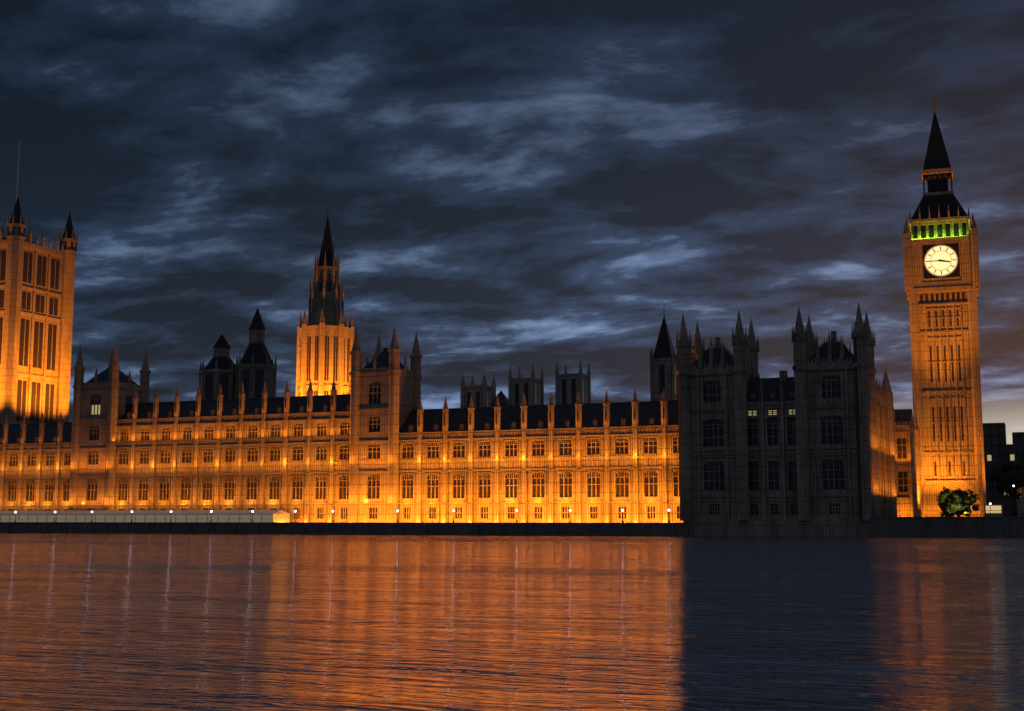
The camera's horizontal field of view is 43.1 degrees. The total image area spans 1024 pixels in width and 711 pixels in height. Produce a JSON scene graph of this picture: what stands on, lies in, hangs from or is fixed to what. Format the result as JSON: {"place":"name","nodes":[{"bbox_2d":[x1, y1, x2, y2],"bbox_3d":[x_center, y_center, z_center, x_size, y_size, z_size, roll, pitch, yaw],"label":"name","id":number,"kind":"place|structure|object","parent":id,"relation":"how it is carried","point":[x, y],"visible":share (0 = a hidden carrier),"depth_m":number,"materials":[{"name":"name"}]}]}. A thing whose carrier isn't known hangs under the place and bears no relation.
{"place":"outdoors","nodes":[
{"label":"outdoors","id":0,"kind":"place"},
{"bbox_2d":[0,533,1023,710],"bbox_3d":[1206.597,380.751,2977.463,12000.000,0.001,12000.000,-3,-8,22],"label":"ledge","id":1,"kind":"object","parent":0,"point":[189,622],"depth_m":37.86,"materials":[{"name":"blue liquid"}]},
{"bbox_2d":[0,517,1023,537],"bbox_3d":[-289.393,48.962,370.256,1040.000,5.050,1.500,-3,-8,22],"label":"river walls","id":2,"kind":"structure","parent":1,"relation":"in","point":[957,527],"depth_m":253.31,"materials":[{"name":"black stone"}]},
{"bbox_2d":[15,487,1014,522],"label":"street lamps","id":3,"kind":"object","parent":2,"relation":"on","point":[454,522],"visible":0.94,"depth_m":260.62,"materials":[{"name":"black metal"}]},
{"bbox_2d":[15,485,1013,512],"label":"lamp globes","id":4,"kind":"object","parent":3,"relation":"on","point":[397,510],"visible":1,"depth_m":267.46,"materials":[{"name":"white glass"}]},
{"bbox_2d":[872,510,1023,516],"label":"railings","id":5,"kind":"object","parent":2,"relation":"on","point":[931,515],"visible":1,"depth_m":221.58,"materials":[{"name":"grey metal"}]},
{"bbox_2d":[0,0,1023,443],"label":"sky","id":6,"kind":"structure","parent":0,"point":[524,184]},
{"bbox_2d":[460,358,590,407],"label":"chimneys","id":7,"kind":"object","parent":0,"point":[483,388],"depth_m":598.48,"materials":[{"name":"grey stone"}]},
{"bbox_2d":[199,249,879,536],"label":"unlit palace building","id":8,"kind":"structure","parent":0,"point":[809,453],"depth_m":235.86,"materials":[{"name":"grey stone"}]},
{"bbox_2d":[950,458,1023,516],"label":"tree","id":9,"kind":"object","parent":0,"point":[1011,474],"depth_m":307.20,"materials":[{"name":"green plant"}]},
{"bbox_2d":[983,423,1023,516],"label":"building","id":10,"kind":"structure","parent":0,"point":[998,449],"depth_m":397.54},
{"label":"ground","id":11,"kind":"structure","parent":0,"visible":0},
{"bbox_2d":[0,510,289,521],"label":"terrace marquee","id":12,"kind":"object","parent":11,"relation":"on","point":[281,516],"visible":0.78,"depth_m":287.67,"materials":[{"name":"grey fabric"}]},
{"bbox_2d":[1,515,271,521],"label":"marquee glazing","id":13,"kind":"structure","parent":12,"relation":"attached to","point":[141,518],"depth_m":289.14,"materials":[{"name":"glass"}]},
{"bbox_2d":[0,515,272,521],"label":"marquee posts","id":14,"kind":"object","parent":12,"relation":"attached to","point":[134,521],"visible":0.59,"depth_m":288.21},
{"bbox_2d":[0,168,985,522],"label":"palace facade","id":15,"kind":"structure","parent":11,"relation":"on","point":[392,468],"depth_m":283.62,"materials":[{"name":"stone"}]},
{"bbox_2d":[0,237,914,443],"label":"slate roofs","id":16,"kind":"structure","parent":15,"relation":"on","point":[563,413],"depth_m":272.86,"materials":[{"name":"grey"}]},
{"bbox_2d":[0,227,965,518],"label":"window glass","id":17,"kind":"object","parent":15,"relation":"attached to","point":[434,447],"visible":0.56,"depth_m":284.71,"materials":[{"name":"grey"}]},
{"bbox_2d":[10,113,967,369],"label":"spires","id":18,"kind":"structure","parent":15,"relation":"on","point":[936,157],"depth_m":295.67,"materials":[{"name":"grey"}]},
{"bbox_2d":[16,141,19,199],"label":"flagpole","id":19,"kind":"object","parent":18,"relation":"on","point":[18,172],"visible":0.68,"depth_m":416.33,"materials":[{"name":"grey metal"}]},
{"bbox_2d":[92,405,1014,494],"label":"lit windows","id":20,"kind":"structure","parent":15,"relation":"attached to","point":[990,459],"depth_m":306.06,"materials":[{"name":"beige"}]},
{"bbox_2d":[922,243,959,277],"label":"clock dial markings","id":21,"kind":"object","parent":15,"relation":"on","point":[955,273],"visible":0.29,"depth_m":286.12,"materials":[{"name":"black metal"}]},
{"bbox_2d":[925,245,956,275],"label":"clock dials","id":22,"kind":"object","parent":21,"relation":"on","point":[941,254],"visible":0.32,"depth_m":286.24,"materials":[{"name":"beige glass"}]},
{"bbox_2d":[922,97,961,283],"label":"gilded ornament","id":23,"kind":"object","parent":15,"relation":"on","point":[934,107],"visible":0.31,"depth_m":286.20,"materials":[{"name":"brown metal"}]},
{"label":"raised ground","id":24,"kind":"structure","parent":0,"visible":0},
{"bbox_2d":[936,487,979,516],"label":"lit tree leaves","id":25,"kind":"object","parent":24,"relation":"on","point":[955,497],"visible":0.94,"depth_m":266.88,"materials":[{"name":"green plant"}]},
{"bbox_2d":[984,488,1023,516],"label":"statue plinth","id":26,"kind":"object","parent":24,"relation":"on","point":[1020,503],"visible":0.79,"depth_m":252.44,"materials":[{"name":"grey stone"}]},
{"bbox_2d":[986,506,1001,512],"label":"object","id":27,"kind":"object","parent":26,"relation":"attached to","point":[994,507],"visible":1,"depth_m":247.03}
]}

